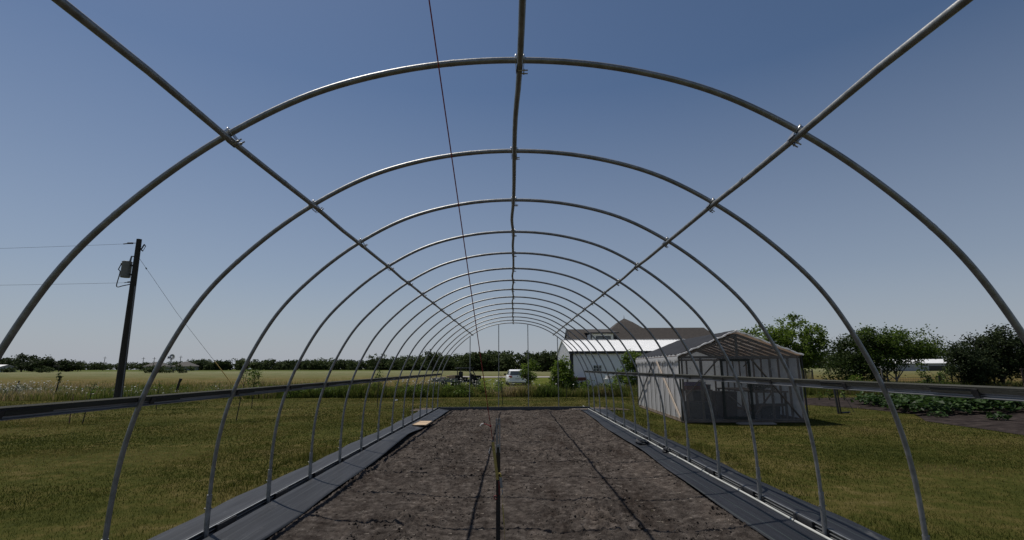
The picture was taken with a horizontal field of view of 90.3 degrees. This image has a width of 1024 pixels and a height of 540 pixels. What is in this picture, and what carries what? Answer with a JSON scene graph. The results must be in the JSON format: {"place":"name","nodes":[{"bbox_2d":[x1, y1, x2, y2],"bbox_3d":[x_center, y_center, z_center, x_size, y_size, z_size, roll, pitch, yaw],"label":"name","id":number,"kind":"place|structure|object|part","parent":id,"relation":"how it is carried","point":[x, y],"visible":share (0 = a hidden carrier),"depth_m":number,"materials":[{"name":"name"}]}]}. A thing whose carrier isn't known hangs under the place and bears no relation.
{"place":"outdoors","nodes":[
{"label":"outdoors","id":0,"kind":"place"},
{"bbox_2d":[0,378,406,400],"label":"meadow grass","id":1,"kind":"structure","parent":0,"point":[41,395],"depth_m":30.31,"materials":[{"name":"green plant"}]},
{"bbox_2d":[463,376,549,376],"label":"driveway","id":2,"kind":"structure","parent":0,"point":[505,376],"depth_m":84.33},
{"bbox_2d":[0,368,1023,539],"bbox_3d":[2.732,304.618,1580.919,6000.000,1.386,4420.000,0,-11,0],"label":"ground","id":3,"kind":"structure","parent":0,"point":[91,376],"depth_m":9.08,"materials":[{"name":"green plant"}]},
{"bbox_2d":[0,367,16,372],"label":"bush","id":4,"kind":"object","parent":3,"relation":"on","point":[9,369],"visible":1,"depth_m":168.19,"materials":[{"name":"green plant"}]},
{"bbox_2d":[0,365,17,371],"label":"building","id":5,"kind":"structure","parent":3,"relation":"on","point":[5,366],"depth_m":182.43,"materials":[{"name":"white metal"}]},
{"bbox_2d":[0,353,38,371],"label":"tree","id":6,"kind":"object","parent":3,"relation":"on","point":[7,361],"visible":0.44,"depth_m":190.37,"materials":[{"name":"green plant"}]},
{"bbox_2d":[14,354,56,371],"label":"tree","id":7,"kind":"object","parent":3,"relation":"on","point":[37,363],"visible":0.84,"depth_m":187.19,"materials":[{"name":"green plant"}]},
{"bbox_2d":[33,366,54,372],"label":"bush","id":8,"kind":"object","parent":3,"relation":"on","point":[43,369],"visible":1,"depth_m":161.75,"materials":[{"name":"green plant"}]},
{"bbox_2d":[55,372,63,393],"bbox_3d":[-26.114,6.656,29.288,0.337,1.563,0.359,-10,-15,42],"label":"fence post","id":9,"kind":"object","parent":3,"relation":"on","point":[59,379],"visible":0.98,"depth_m":29.31,"materials":[{"name":"brown wood"}]},
{"bbox_2d":[48,359,85,371],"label":"tree","id":10,"kind":"object","parent":3,"relation":"on","point":[66,365],"visible":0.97,"depth_m":190.44,"materials":[{"name":"green plant"}]},
{"bbox_2d":[82,384,101,423],"bbox_3d":[-12.772,4.067,15.470,0.425,1.209,0.530,6,-12,-28],"label":"sapling","id":11,"kind":"object","parent":3,"relation":"on","point":[91,392],"visible":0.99,"depth_m":15.47,"materials":[{"name":"green plant"}]},
{"bbox_2d":[0,380,218,399],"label":"meadow flowers","id":12,"kind":"object","parent":3,"relation":"on","point":[50,386],"visible":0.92,"depth_m":28.79,"materials":[{"name":"plant"}]},
{"bbox_2d":[16,361,213,369],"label":"distant hedge","id":13,"kind":"object","parent":3,"relation":"on","point":[98,366],"visible":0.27,"depth_m":339.42,"materials":[{"name":"green plant"}]},
{"bbox_2d":[1,383,241,394],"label":"leafy weeds","id":14,"kind":"object","parent":3,"relation":"on","point":[140,388],"visible":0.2,"depth_m":32.54,"materials":[{"name":"green plant"}]},
{"bbox_2d":[0,239,243,399],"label":"utility pole","id":15,"kind":"object","parent":3,"relation":"on","point":[127,267],"visible":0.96,"depth_m":27.03,"materials":[{"name":"brown wood"}]},
{"bbox_2d":[139,366,153,372],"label":"bush","id":16,"kind":"object","parent":3,"relation":"on","point":[146,371],"visible":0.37,"depth_m":143.53,"materials":[{"name":"green plant"}]},
{"bbox_2d":[143,362,169,369],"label":"house","id":17,"kind":"structure","parent":3,"relation":"on","point":[155,363],"depth_m":256.57,"materials":[{"name":"grey"}]},
{"bbox_2d":[147,365,170,372],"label":"bush","id":18,"kind":"object","parent":3,"relation":"on","point":[151,368],"visible":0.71,"depth_m":142.91,"materials":[{"name":"green plant"}]},
{"bbox_2d":[167,354,174,370],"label":"windmill","id":19,"kind":"object","parent":3,"relation":"on","point":[173,355],"visible":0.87,"depth_m":147.89,"materials":[{"name":"metal"}]},
{"bbox_2d":[175,378,181,391],"bbox_3d":[-19.208,6.828,29.270,0.388,1.172,0.140,0,-11,0],"label":"fence post","id":20,"kind":"object","parent":3,"relation":"on","point":[178,384],"visible":0.72,"depth_m":29.27,"materials":[{"name":"brown wood"}]},
{"bbox_2d":[168,364,196,372],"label":"bush","id":21,"kind":"object","parent":3,"relation":"on","point":[190,368],"visible":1,"depth_m":145.24,"materials":[{"name":"green plant"}]},
{"bbox_2d":[173,362,198,369],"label":"house","id":22,"kind":"structure","parent":3,"relation":"on","point":[185,364],"depth_m":252.41,"materials":[{"name":"grey"}]},
{"bbox_2d":[236,366,256,420],"bbox_3d":[-8.447,3.918,16.135,0.535,1.712,0.470,6,-13,-31],"label":"sapling","id":23,"kind":"object","parent":3,"relation":"on","point":[243,377],"visible":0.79,"depth_m":16.18,"materials":[{"name":"green plant"}]},
{"bbox_2d":[250,369,262,407],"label":"sapling","id":24,"kind":"object","parent":3,"relation":"on","point":[255,376],"visible":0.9,"depth_m":21.04,"materials":[{"name":"green plant"}]},
{"bbox_2d":[148,408,448,539],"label":"landscape fabric","id":25,"kind":"object","parent":3,"relation":"on","point":[264,522],"visible":0.75,"depth_m":6.19,"materials":[{"name":"grey fabric"}]},
{"bbox_2d":[412,421,433,425],"bbox_3d":[-2.427,4.186,13.914,0.380,0.034,1.020,-1,-11,2],"label":"plywood board","id":26,"kind":"object","parent":25,"relation":"on","point":[426,423],"visible":1,"depth_m":13.78,"materials":[{"name":"beige wood"}]},
{"bbox_2d":[187,349,554,370],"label":"wood","id":27,"kind":"object","parent":3,"relation":"on","point":[507,361],"visible":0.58,"depth_m":242.15,"materials":[{"name":"green plant"}]},
{"bbox_2d":[367,354,387,369],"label":"tree","id":28,"kind":"object","parent":3,"relation":"on","point":[374,362],"visible":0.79,"depth_m":233.74,"materials":[{"name":"green plant"}]},
{"bbox_2d":[374,370,382,406],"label":"sapling","id":29,"kind":"object","parent":3,"relation":"on","point":[379,372],"visible":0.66,"depth_m":21.12,"materials":[{"name":"green plant"}]},
{"bbox_2d":[420,349,448,371],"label":"tree","id":30,"kind":"object","parent":3,"relation":"on","point":[427,362],"visible":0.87,"depth_m":156.42,"materials":[{"name":"green plant"}]},
{"bbox_2d":[239,376,637,398],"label":"tall weeds","id":31,"kind":"object","parent":3,"relation":"on","point":[522,391],"visible":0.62,"depth_m":28.16,"materials":[{"name":"green plant"}]},
{"bbox_2d":[267,377,617,392],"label":"leafy weeds","id":32,"kind":"object","parent":3,"relation":"on","point":[584,382],"visible":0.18,"depth_m":29.27,"materials":[{"name":"green plant"}]},
{"bbox_2d":[458,352,481,371],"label":"tree","id":33,"kind":"object","parent":3,"relation":"on","point":[469,363],"visible":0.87,"depth_m":161.01,"materials":[{"name":"green plant"}]},
{"bbox_2d":[363,377,588,389],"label":"white flowers","id":34,"kind":"object","parent":3,"relation":"on","point":[466,382],"visible":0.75,"depth_m":29.60,"materials":[{"name":"white plant"}]},
{"bbox_2d":[472,352,494,370],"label":"tree","id":35,"kind":"object","parent":3,"relation":"on","point":[485,361],"visible":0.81,"depth_m":162.01,"materials":[{"name":"green plant"}]},
{"bbox_2d":[496,373,504,404],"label":"sapling","id":36,"kind":"object","parent":3,"relation":"on","point":[501,385],"visible":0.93,"depth_m":21.89,"materials":[{"name":"green plant"}]},
{"bbox_2d":[0,0,1023,539],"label":"greenhouse frame","id":37,"kind":"object","parent":3,"relation":"on","point":[520,60],"visible":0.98,"depth_m":3.99,"materials":[{"name":"metal"}]},
{"bbox_2d":[428,0,492,439],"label":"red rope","id":38,"kind":"object","parent":37,"relation":"hanging from","point":[490,425],"visible":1,"depth_m":2.53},
{"bbox_2d":[410,407,627,410],"bbox_3d":[0.303,5.442,19.997,8.300,0.008,1.829,0,-11,0],"label":"dirt strip","id":39,"kind":"object","parent":3,"relation":"on","point":[417,409],"visible":0.21,"depth_m":19.80,"materials":[{"name":"brown soil"}]},
{"bbox_2d":[518,358,540,385],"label":"young tree","id":40,"kind":"object","parent":3,"relation":"on","point":[524,371],"visible":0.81,"depth_m":31.86,"materials":[{"name":"green plant"}]},
{"bbox_2d":[529,349,551,371],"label":"tree","id":41,"kind":"object","parent":3,"relation":"on","point":[541,358],"visible":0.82,"depth_m":146.82,"materials":[{"name":"green plant"}]},
{"bbox_2d":[546,351,557,369],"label":"tree","id":42,"kind":"object","parent":3,"relation":"on","point":[552,355],"visible":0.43,"depth_m":145.20,"materials":[{"name":"green plant"}]},
{"bbox_2d":[548,355,578,389],"bbox_3d":[3.051,6.329,30.910,1.814,2.550,1.693,-9,-14,38],"label":"young tree","id":43,"kind":"object","parent":3,"relation":"on","point":[566,374],"visible":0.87,"depth_m":30.77,"materials":[{"name":"green plant"}]},
{"bbox_2d":[435,378,724,389],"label":"mown yard","id":44,"kind":"structure","parent":3,"relation":"on","point":[491,380],"depth_m":53.92,"materials":[{"name":"green plant"}]},
{"bbox_2d":[432,378,461,386],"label":"cargo trailer","id":45,"kind":"object","parent":44,"relation":"on","point":[446,381],"visible":0.59,"depth_m":41.48,"materials":[{"name":"metal"}]},
{"bbox_2d":[449,368,480,385],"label":"utility vehicle","id":46,"kind":"object","parent":44,"relation":"on","point":[474,377],"visible":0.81,"depth_m":42.59,"materials":[{"name":"black plastic"}]},
{"bbox_2d":[504,369,524,384],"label":"white car","id":47,"kind":"object","parent":44,"relation":"on","point":[513,375],"visible":0.59,"depth_m":45.08,"materials":[{"name":"paint"}]},
{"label":"rear window","id":48,"kind":"part","parent":47,"relation":"part of","materials":[{"name":"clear glass"}]},
{"bbox_2d":[573,377,585,385],"bbox_3d":[5.076,8.893,40.236,1.600,0.794,0.840,0,-11,0],"label":"red wagon","id":49,"kind":"object","parent":44,"relation":"on","point":[582,379],"visible":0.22,"depth_m":39.89,"materials":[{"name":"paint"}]},
{"bbox_2d":[564,319,709,339],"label":"farm house","id":50,"kind":"structure","parent":44,"relation":"on","point":[636,331],"depth_m":65.68,"materials":[{"name":"brown"}]},
{"bbox_2d":[596,336,610,338],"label":"window","id":51,"kind":"structure","parent":50,"relation":"in","point":[597,337],"depth_m":62.59,"materials":[{"name":"grey glass"}]},
{"bbox_2d":[610,349,640,386],"bbox_3d":[7.700,6.462,32.538,2.777,2.859,2.123,-5,-12,24],"label":"young tree","id":52,"kind":"object","parent":3,"relation":"on","point":[628,363],"visible":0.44,"depth_m":32.39,"materials":[{"name":"green plant"}]},
{"bbox_2d":[636,329,808,422],"bbox_3d":[6.775,3.639,17.786,3.658,2.660,6.219,-1,-11,2],"label":"plastic greenhouse","id":53,"kind":"object","parent":3,"relation":"on","point":[749,356],"visible":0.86,"depth_m":16.15,"materials":[{"name":"translucent plastic sheeting"},{"name":"grey metal"}]},
{"bbox_2d":[685,401,708,418],"bbox_3d":[5.594,4.237,15.367,0.630,0.524,0.420,0,-11,0],"label":"storage tub","id":54,"kind":"object","parent":53,"relation":"on","point":[696,410],"visible":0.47,"depth_m":15.19,"materials":[{"name":"grey plastic"}]},
{"bbox_2d":[682,389,712,418],"bbox_3d":[5.593,4.067,15.374,0.800,0.900,0.550,0,-11,0],"label":"potting bench","id":55,"kind":"object","parent":53,"relation":"on","point":[705,398],"visible":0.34,"depth_m":15.19,"materials":[{"name":"grey wood"}]},
{"bbox_2d":[684,386,706,389],"bbox_3d":[5.541,3.561,15.421,0.620,0.112,0.370,0,-11,0],"label":"plastic tray","id":56,"kind":"object","parent":55,"relation":"on","point":[690,387],"visible":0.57,"depth_m":15.25,"materials":[{"name":"grey plastic"}]},
{"bbox_2d":[684,382,705,385],"bbox_3d":[5.601,3.486,15.629,0.620,0.112,0.250,0,-11,0],"label":"plastic tray","id":57,"kind":"object","parent":56,"relation":"on","point":[691,383],"visible":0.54,"depth_m":15.52,"materials":[{"name":"black plastic"}]},
{"bbox_2d":[685,384,710,414],"bbox_3d":[6.246,4.333,17.079,0.630,0.974,0.840,0,-11,0],"label":"storage tub","id":58,"kind":"object","parent":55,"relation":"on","point":[694,395],"visible":0.2,"depth_m":16.73,"materials":[{"name":"grey plastic"}]},
{"bbox_2d":[708,391,737,416],"bbox_3d":[6.795,4.297,16.372,0.735,0.774,0.630,0,-11,0],"label":"storage tub","id":59,"kind":"object","parent":53,"relation":"on","point":[731,405],"visible":0.79,"depth_m":16.10,"materials":[{"name":"grey plastic"}]},
{"bbox_2d":[720,359,754,418],"bbox_3d":[6.510,3.431,14.713,0.860,1.700,0.053,-1,-11,2],"label":"door","id":60,"kind":"structure","parent":53,"relation":"in","point":[748,360],"depth_m":14.70,"materials":[{"name":"black paint"}]},
{"bbox_2d":[716,387,788,418],"bbox_3d":[7.796,4.336,16.668,1.000,0.840,3.000,0,-11,0],"label":"potting bench","id":61,"kind":"object","parent":53,"relation":"on","point":[756,392],"visible":0.68,"depth_m":15.27,"materials":[{"name":"wood"}]},
{"bbox_2d":[746,383,768,390],"bbox_3d":[7.550,3.508,15.648,0.623,0.372,0.715,0,-11,0],"label":"plastic tray","id":62,"kind":"object","parent":61,"relation":"on","point":[756,386],"visible":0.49,"depth_m":15.48,"materials":[{"name":"grey plastic"}]},
{"bbox_2d":[750,404,779,418],"bbox_3d":[7.845,4.370,15.745,0.630,0.384,0.735,0,-11,0],"label":"storage tub","id":63,"kind":"object","parent":53,"relation":"on","point":[766,412],"visible":0.46,"depth_m":15.42,"materials":[{"name":"grey plastic"}]},
{"bbox_2d":[582,408,890,539],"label":"landscape fabric","id":64,"kind":"object","parent":3,"relation":"on","point":[765,521],"visible":0.72,"depth_m":6.05,"materials":[{"name":"grey fabric"}]},
{"bbox_2d":[634,438,649,444],"bbox_3d":[2.617,3.460,10.285,0.286,0.119,0.496,0,-11,0],"label":"crumpled fabric","id":65,"kind":"object","parent":64,"relation":"on","point":[639,441],"visible":0.92,"depth_m":10.14,"materials":[{"name":"grey fabric"}]},
{"bbox_2d":[662,446,671,452],"bbox_3d":[2.789,3.245,9.195,0.173,0.109,0.255,0,-11,0],"label":"crumpled fabric","id":66,"kind":"object","parent":64,"relation":"on","point":[667,449],"visible":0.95,"depth_m":9.14,"materials":[{"name":"grey fabric"}]},
{"bbox_2d":[588,408,832,539],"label":"white pipe","id":67,"kind":"object","parent":64,"relation":"on","point":[790,518],"visible":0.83,"depth_m":6.04,"materials":[{"name":"white plastic"}]},
{"bbox_2d":[736,422,776,424],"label":"door mat boards","id":68,"kind":"object","parent":3,"relation":"on","point":[756,423],"depth_m":13.98,"materials":[{"name":"grey wood"}]},
{"bbox_2d":[738,312,831,372],"bbox_3d":[20.815,6.090,38.717,6.244,5.795,4.615,-7,-13,33],"label":"broad tree","id":69,"kind":"object","parent":3,"relation":"on","point":[783,336],"visible":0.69,"depth_m":38.30,"materials":[{"name":"green plant"}]},
{"bbox_2d":[801,369,813,378],"bbox_3d":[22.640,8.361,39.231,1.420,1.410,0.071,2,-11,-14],"label":"shrub","id":70,"kind":"object","parent":3,"relation":"on","point":[806,376],"visible":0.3,"depth_m":39.34,"materials":[{"name":"green plant"}]},
{"bbox_2d":[833,389,853,413],"bbox_3d":[11.343,4.460,17.325,0.622,1.014,0.202,0,-11,0],"label":"garden post","id":71,"kind":"object","parent":3,"relation":"on","point":[837,402],"visible":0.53,"depth_m":17.37,"materials":[{"name":"grey metal"}]},
{"bbox_2d":[815,324,895,381],"bbox_3d":[23.581,6.000,34.976,5.041,4.540,3.928,-7,-13,30],"label":"broad tree","id":72,"kind":"object","parent":3,"relation":"on","point":[842,356],"visible":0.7,"depth_m":34.59,"materials":[{"name":"green plant"}]},
{"bbox_2d":[848,374,863,380],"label":"shrub","id":73,"kind":"object","parent":3,"relation":"on","point":[853,378],"visible":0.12,"depth_m":31.59,"materials":[{"name":"green plant"}]},
{"bbox_2d":[845,322,950,381],"bbox_3d":[26.099,5.789,34.270,7.006,4.678,4.164,-3,-11,16],"label":"broad tree","id":74,"kind":"object","parent":3,"relation":"on","point":[921,349],"visible":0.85,"depth_m":34.00,"materials":[{"name":"green plant"}]},
{"bbox_2d":[803,378,1022,394],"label":"fence weeds","id":75,"kind":"object","parent":3,"relation":"on","point":[812,391],"visible":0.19,"depth_m":29.11,"materials":[{"name":"green plant"}]},
{"bbox_2d":[807,342,1020,367],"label":"distant hedge","id":76,"kind":"object","parent":3,"relation":"on","point":[819,364],"visible":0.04,"depth_m":209.76,"materials":[{"name":"green plant"}]},
{"bbox_2d":[874,359,960,370],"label":"building","id":77,"kind":"structure","parent":3,"relation":"on","point":[934,364],"depth_m":117.74,"materials":[{"name":"white metal"}]},
{"bbox_2d":[929,366,948,370],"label":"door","id":78,"kind":"structure","parent":77,"relation":"in","point":[932,368],"depth_m":117.60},
{"bbox_2d":[915,362,953,383],"bbox_3d":[25.757,6.491,30.797,2.573,1.985,1.506,0,-11,0],"label":"shrub","id":79,"kind":"object","parent":3,"relation":"on","point":[930,379],"visible":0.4,"depth_m":30.79,"materials":[{"name":"green plant"}]},
{"bbox_2d":[882,373,995,385],"bbox_3d":[25.368,6.751,30.228,6.678,1.254,0.076,0,-11,0],"label":"wire fence","id":80,"kind":"object","parent":3,"relation":"on","point":[925,377],"visible":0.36,"depth_m":30.29,"materials":[{"name":"grey metal"}]},
{"bbox_2d":[937,341,1005,385],"bbox_3d":[26.451,5.619,29.370,3.344,3.172,2.644,0,-11,0],"label":"broad tree","id":81,"kind":"object","parent":3,"relation":"on","point":[975,369],"visible":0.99,"depth_m":29.16,"materials":[{"name":"green plant"}]},
{"bbox_2d":[941,323,1023,383],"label":"broad tree","id":82,"kind":"object","parent":3,"relation":"on","point":[1007,356],"visible":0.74,"depth_m":30.38,"materials":[{"name":"green plant"}]},
{"bbox_2d":[1019,368,1023,386],"bbox_3d":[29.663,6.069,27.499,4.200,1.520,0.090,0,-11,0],"label":"tree","id":83,"kind":"object","parent":3,"relation":"on","point":[1022,369],"visible":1,"depth_m":27.55,"materials":[{"name":"green plant"}]},
{"bbox_2d":[0,0,1023,369],"label":"sky","id":84,"kind":"structure","parent":0,"point":[83,129],"materials":[{"name":"blue"}]},
{"bbox_2d":[265,409,768,539],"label":"soil","id":85,"kind":"structure","parent":0,"point":[329,524],"depth_m":6.44,"materials":[{"name":"brown soil"}]},
{"bbox_2d":[496,418,499,539],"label":"steel post","id":86,"kind":"object","parent":85,"relation":"on","point":[498,496],"visible":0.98,"depth_m":4.04,"materials":[{"name":"grey metal"}]},
{"bbox_2d":[489,440,504,537],"bbox_3d":[-0.106,1.802,3.990,0.162,0.906,0.047,-6,-12,29],"label":"ratchet strap","id":87,"kind":"object","parent":86,"relation":"hanging from","point":[500,484],"visible":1,"depth_m":4.02,"materials":[{"name":"fabric"}]},
{"bbox_2d":[289,410,730,539],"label":"straw bits","id":88,"kind":"object","parent":85,"relation":"on","point":[508,490],"visible":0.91,"depth_m":6.55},
{"bbox_2d":[288,410,740,539],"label":"soil clods","id":89,"kind":"object","parent":85,"relation":"on","point":[638,524],"visible":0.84,"depth_m":6.69,"materials":[{"name":"brown soil"}]},
{"bbox_2d":[556,339,721,386],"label":"white barn","id":90,"kind":"structure","parent":0,"point":[646,345],"depth_m":41.44,"materials":[{"name":"metal"}]},
{"bbox_2d":[593,365,601,370],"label":"window","id":91,"kind":"structure","parent":90,"relation":"in","point":[595,367],"depth_m":41.20,"materials":[{"name":"black glass"}]},
{"bbox_2d":[804,397,1023,434],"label":"garden soil","id":92,"kind":"structure","parent":0,"point":[1014,424],"depth_m":15.70,"materials":[{"name":"brown soil"}]},
{"bbox_2d":[824,389,833,399],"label":"crop plant","id":93,"kind":"object","parent":92,"relation":"on","point":[830,395],"visible":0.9,"depth_m":23.81,"materials":[{"name":"green plant"}]},
{"bbox_2d":[850,391,879,404],"bbox_3d":[14.479,5.229,20.758,1.198,0.604,1.135,9,-14,-41],"label":"crop plant","id":94,"kind":"object","parent":92,"relation":"on","point":[861,397],"visible":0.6,"depth_m":20.71,"materials":[{"name":"green plant"}]},
{"bbox_2d":[863,393,885,406],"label":"crop plant","id":95,"kind":"object","parent":92,"relation":"on","point":[881,397],"visible":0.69,"depth_m":19.75,"materials":[{"name":"green plant"}]},
{"bbox_2d":[880,398,908,407],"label":"crop plant","id":96,"kind":"object","parent":92,"relation":"on","point":[883,404],"visible":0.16,"depth_m":18.59,"materials":[{"name":"green plant"}]},
{"bbox_2d":[878,393,911,402],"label":"crop plant","id":97,"kind":"object","parent":92,"relation":"on","point":[895,395],"visible":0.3,"depth_m":19.64,"materials":[{"name":"green plant"}]},
{"bbox_2d":[884,394,928,411],"bbox_3d":[13.666,4.610,17.609,1.276,0.643,1.210,7,-13,-34],"label":"crop plant","id":98,"kind":"object","parent":92,"relation":"on","point":[903,403],"visible":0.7,"depth_m":17.53,"materials":[{"name":"green plant"}]},
{"bbox_2d":[909,398,950,414],"bbox_3d":[13.479,4.407,16.427,1.074,0.590,1.097,-10,-15,41],"label":"crop plant","id":99,"kind":"object","parent":92,"relation":"on","point":[929,403],"visible":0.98,"depth_m":16.37,"materials":[{"name":"green plant"}]},
{"bbox_2d":[910,395,951,410],"bbox_3d":[14.517,4.637,17.653,1.209,0.598,1.185,8,-14,-38],"label":"crop plant","id":100,"kind":"object","parent":92,"relation":"on","point":[923,396],"visible":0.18,"depth_m":17.68,"materials":[{"name":"green plant"}]},
{"bbox_2d":[927,411,947,416],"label":"crop plant","id":101,"kind":"object","parent":92,"relation":"on","point":[940,414],"visible":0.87,"depth_m":15.57,"materials":[{"name":"green plant"}]},
{"bbox_2d":[926,396,963,398],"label":"crop plant","id":102,"kind":"object","parent":92,"relation":"on","point":[944,397],"visible":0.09,"depth_m":19.03,"materials":[{"name":"green plant"}]},
{"bbox_2d":[930,397,973,413],"bbox_3d":[14.316,4.438,16.670,1.165,0.619,1.229,-1,-11,4],"label":"crop plant","id":103,"kind":"object","parent":92,"relation":"on","point":[954,404],"visible":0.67,"depth_m":16.43,"materials":[{"name":"green plant"}]},
{"bbox_2d":[950,397,992,412],"bbox_3d":[15.108,4.470,16.848,1.252,0.619,1.227,-4,-12,21],"label":"crop plant","id":104,"kind":"object","parent":92,"relation":"on","point":[978,402],"visible":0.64,"depth_m":16.57,"materials":[{"name":"green plant"}]},
{"bbox_2d":[965,398,1013,412],"bbox_3d":[15.702,4.457,16.874,1.179,0.649,1.205,-1,-11,4],"label":"crop plant","id":105,"kind":"object","parent":92,"relation":"on","point":[997,403],"visible":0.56,"depth_m":16.63,"materials":[{"name":"green plant"}]},
{"bbox_2d":[984,411,1011,419],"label":"crop plant","id":106,"kind":"object","parent":92,"relation":"on","point":[995,416],"visible":0.88,"depth_m":14.52,"materials":[{"name":"green plant"}]},
{"bbox_2d":[991,400,1023,411],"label":"crop plant","id":107,"kind":"object","parent":92,"relation":"on","point":[1013,405],"visible":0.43,"depth_m":16.89,"materials":[{"name":"green plant"}]}
]}

